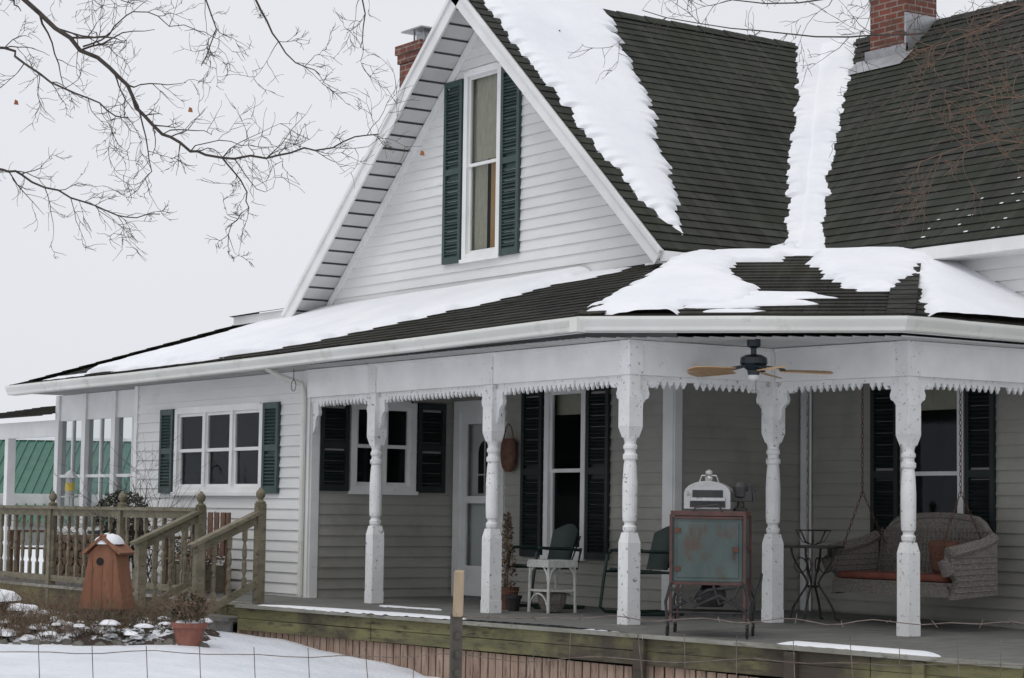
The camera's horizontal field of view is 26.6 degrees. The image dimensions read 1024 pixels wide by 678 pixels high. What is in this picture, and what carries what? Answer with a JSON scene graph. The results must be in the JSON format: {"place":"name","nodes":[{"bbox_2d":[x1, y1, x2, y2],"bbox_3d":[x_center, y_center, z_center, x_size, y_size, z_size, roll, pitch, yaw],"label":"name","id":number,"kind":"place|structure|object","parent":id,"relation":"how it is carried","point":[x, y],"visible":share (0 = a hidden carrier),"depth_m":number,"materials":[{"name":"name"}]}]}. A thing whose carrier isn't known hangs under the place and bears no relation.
{"place":"outdoors","nodes":[
{"label":"outdoors","id":0,"kind":"place"},
{"bbox_2d":[46,535,129,576],"bbox_3d":[-5.373,2.796,27.657,0.560,0.583,1.645,4,-6,-34],"label":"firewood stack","id":1,"kind":"object","parent":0,"point":[71,560],"visible":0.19,"depth_m":27.54,"materials":[{"name":"brown wood"}]},
{"bbox_2d":[161,535,189,579],"bbox_3d":[-3.890,2.588,25.260,0.438,0.649,0.436,-1,-5,25],"label":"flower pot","id":2,"kind":"object","parent":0,"point":[178,548],"visible":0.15,"depth_m":25.27,"materials":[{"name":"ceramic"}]},
{"bbox_2d":[162,512,230,593],"bbox_3d":[-3.475,2.354,23.840,0.570,0.900,0.520,-2,-5,31],"label":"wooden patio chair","id":3,"kind":"object","parent":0,"point":[225,518],"visible":0.35,"depth_m":23.95,"materials":[{"name":"brown wood"}]},
{"bbox_2d":[174,540,224,592],"bbox_3d":[-3.538,2.565,24.642,0.388,0.606,0.940,4,-6,-34],"label":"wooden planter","id":4,"kind":"object","parent":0,"point":[219,574],"visible":0.16,"depth_m":24.39,"materials":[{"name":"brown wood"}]},
{"bbox_2d":[0,545,642,677],"bbox_3d":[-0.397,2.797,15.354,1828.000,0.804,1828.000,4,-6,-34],"label":"snow ground","id":5,"kind":"structure","parent":0,"point":[160,664],"depth_m":18.18,"materials":[{"name":"white snow"}]},
{"bbox_2d":[0,437,131,544],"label":"barn","id":6,"kind":"structure","parent":5,"relation":"on","point":[34,464],"depth_m":87.34,"materials":[{"name":"green metal"}]},
{"bbox_2d":[0,638,209,647],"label":"stone border","id":7,"kind":"object","parent":5,"relation":"on","point":[65,641],"visible":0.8,"depth_m":19.17,"materials":[{"name":"grey stone"}]},
{"bbox_2d":[0,431,215,605],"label":"climbing rose bush","id":8,"kind":"object","parent":5,"relation":"on","point":[131,533],"visible":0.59,"depth_m":25.10,"materials":[{"name":"brown plant"}]},
{"bbox_2d":[0,623,220,645],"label":"soil bed","id":9,"kind":"object","parent":5,"relation":"on","point":[151,639],"visible":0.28,"depth_m":19.37,"materials":[{"name":"brown soil"}]},
{"bbox_2d":[0,566,79,632],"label":"snowy bush","id":10,"kind":"object","parent":9,"relation":"on","point":[7,595],"visible":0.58,"depth_m":19.84,"materials":[{"name":"white snow"}]},
{"bbox_2d":[79,533,134,622],"bbox_3d":[-3.764,2.380,20.170,0.438,1.157,0.380,0,-5,11],"label":"wooden birdhouse","id":11,"kind":"object","parent":9,"relation":"on","point":[108,567],"visible":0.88,"depth_m":20.05,"materials":[{"name":"brown wood"}]},
{"bbox_2d":[0,570,255,642],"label":"garden shrubs","id":12,"kind":"object","parent":9,"relation":"on","point":[72,617],"visible":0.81,"depth_m":19.58,"materials":[{"name":"brown plant"}]},
{"bbox_2d":[148,580,230,646],"bbox_3d":[-2.856,2.434,19.232,0.666,0.605,0.541,3,-5,-21],"label":"potted plant","id":13,"kind":"object","parent":9,"relation":"on","point":[189,630],"visible":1,"depth_m":19.16,"materials":[{"name":"orange plant"}]},
{"bbox_2d":[0,0,424,267],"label":"bare tree","id":14,"kind":"object","parent":5,"relation":"on","point":[49,22],"visible":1,"depth_m":8.59,"materials":[{"name":"brown plant"}]},
{"bbox_2d":[0,0,1023,677],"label":"farmhouse","id":15,"kind":"object","parent":5,"relation":"on","point":[558,258],"visible":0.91,"depth_m":22.33,"materials":[{"name":"white"}]},
{"bbox_2d":[9,530,43,578],"bbox_3d":[-6.284,2.675,28.344,0.520,0.900,0.570,3,-5,-22],"label":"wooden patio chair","id":16,"kind":"object","parent":15,"relation":"on","point":[12,548],"visible":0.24,"depth_m":28.13,"materials":[{"name":"brown wood"}]},
{"bbox_2d":[61,470,78,583],"bbox_3d":[-5.400,2.293,26.420,0.209,1.380,0.220,4,-6,-34],"label":"bird feeder","id":17,"kind":"object","parent":15,"relation":"on","point":[70,475],"visible":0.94,"depth_m":26.42,"materials":[{"name":"plastic"}]},
{"bbox_2d":[87,530,142,579],"bbox_3d":[-4.689,2.614,25.793,0.740,0.661,0.740,4,-6,-34],"label":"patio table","id":18,"kind":"object","parent":15,"relation":"on","point":[98,532],"visible":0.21,"depth_m":25.67,"materials":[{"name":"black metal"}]},
{"bbox_2d":[95,489,151,559],"bbox_3d":[-4.559,2.342,25.565,0.756,1.168,0.914,4,-6,-34],"label":"evergreen shrub","id":19,"kind":"object","parent":15,"relation":"on","point":[109,499],"visible":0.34,"depth_m":25.51,"materials":[{"name":"green plant"}]},
{"bbox_2d":[459,411,486,597],"bbox_3d":[-0.310,1.830,24.003,0.140,2.060,0.760,4,-6,-34],"label":"storm door","id":20,"kind":"structure","parent":15,"relation":"in","point":[473,520],"depth_m":24.19,"materials":[{"name":"white metal"}]},
{"bbox_2d":[500,423,516,471],"bbox_3d":[-0.037,1.172,23.422,0.127,0.527,0.260,4,-6,-34],"label":"wall basket","id":21,"kind":"object","parent":15,"relation":"attached to","point":[508,452],"depth_m":23.35,"materials":[{"name":"brown wicker"}]},
{"bbox_2d":[501,512,518,590],"bbox_3d":[-0.041,2.196,21.726,0.272,0.976,0.267,4,-6,-34],"label":"topiary tree","id":22,"kind":"object","parent":15,"relation":"on","point":[508,537],"visible":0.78,"depth_m":21.72,"materials":[{"name":"green plant"}]},
{"bbox_2d":[505,595,521,610],"bbox_3d":[0.014,2.544,20.890,0.171,0.150,0.171,4,-6,-34],"label":"flower pot","id":23,"kind":"object","parent":15,"relation":"on","point":[513,602],"visible":1,"depth_m":20.83,"materials":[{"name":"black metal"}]},
{"bbox_2d":[503,524,584,608],"bbox_3d":[0.325,2.267,21.674,0.658,0.844,0.620,3,-5,-28],"label":"metal lawn chair","id":24,"kind":"object","parent":15,"relation":"on","point":[563,542],"visible":0.66,"depth_m":21.78,"materials":[{"name":"metal"}]},
{"bbox_2d":[527,559,577,613],"bbox_3d":[0.383,2.357,20.671,0.350,0.500,0.350,4,-6,-34],"label":"wicker side table","id":25,"kind":"object","parent":15,"relation":"on","point":[549,599],"visible":1,"depth_m":20.58,"materials":[{"name":"white wicker"}]},
{"bbox_2d":[170,62,963,560],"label":"window frames","id":26,"kind":"structure","parent":15,"relation":"in","point":[408,487],"depth_m":24.13,"materials":[{"name":"white wood"}]},
{"bbox_2d":[599,526,683,615],"bbox_3d":[1.240,2.188,20.524,0.658,0.844,0.620,3,-5,-22],"label":"metal lawn chair","id":27,"kind":"object","parent":15,"relation":"on","point":[658,553],"visible":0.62,"depth_m":20.67,"materials":[{"name":"metal"}]},
{"bbox_2d":[664,470,762,638],"bbox_3d":[1.675,1.754,17.768,0.795,1.364,0.568,0,-5,12],"label":"antique cooler cart","id":28,"kind":"object","parent":15,"relation":"on","point":[710,553],"visible":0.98,"depth_m":17.60,"materials":[{"name":"teal paint"}]},
{"bbox_2d":[677,522,749,577],"bbox_3d":[1.697,1.715,17.622,0.653,0.450,0.274,2,-5,-20],"label":"door panel","id":29,"kind":"structure","parent":28,"relation":"in","point":[704,549],"depth_m":17.58,"materials":[{"name":"teal paint"}]},
{"bbox_2d":[687,339,832,401],"bbox_3d":[2.034,0.270,18.625,1.269,0.540,1.294,4,-6,-34],"label":"ceiling fan","id":30,"kind":"object","parent":15,"relation":"hanging from","point":[754,364],"visible":1,"depth_m":18.58,"materials":[{"name":"brown wood"}]},
{"bbox_2d":[784,529,844,621],"bbox_3d":[2.756,2.163,19.852,0.580,0.832,0.580,4,-6,-34],"label":"bistro table","id":31,"kind":"object","parent":15,"relation":"on","point":[808,570],"visible":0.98,"depth_m":19.80,"materials":[{"name":"black metal"}]},
{"bbox_2d":[821,385,998,599],"bbox_3d":[3.623,1.220,19.677,0.801,2.219,1.608,4,-6,-34],"label":"porch swing","id":32,"kind":"object","parent":15,"relation":"hanging from","point":[958,555],"visible":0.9,"depth_m":19.56,"materials":[{"name":"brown wicker"}]},
{"bbox_2d":[0,570,1023,677],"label":"wire fence","id":33,"kind":"object","parent":5,"relation":"on","point":[456,654],"visible":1,"depth_m":5.95,"materials":[{"name":"grey metal"}]},
{"bbox_2d":[568,0,1023,241],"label":"bare tree","id":34,"kind":"object","parent":5,"relation":"on","point":[977,26],"visible":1,"depth_m":12.12,"materials":[{"name":"brown plant"}]},
{"bbox_2d":[0,0,1012,438],"label":"sky","id":35,"kind":"structure","parent":0,"point":[79,307],"materials":[{"name":"white"}]},
{"bbox_2d":[501,591,517,609],"bbox_3d":[-0.045,2.549,21.153,0.214,0.180,0.214,4,-6,-34],"label":"flower pot","id":36,"kind":"object","parent":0,"point":[504,602],"visible":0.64,"depth_m":21.08,"materials":[{"name":"brown ceramic"}]}
]}

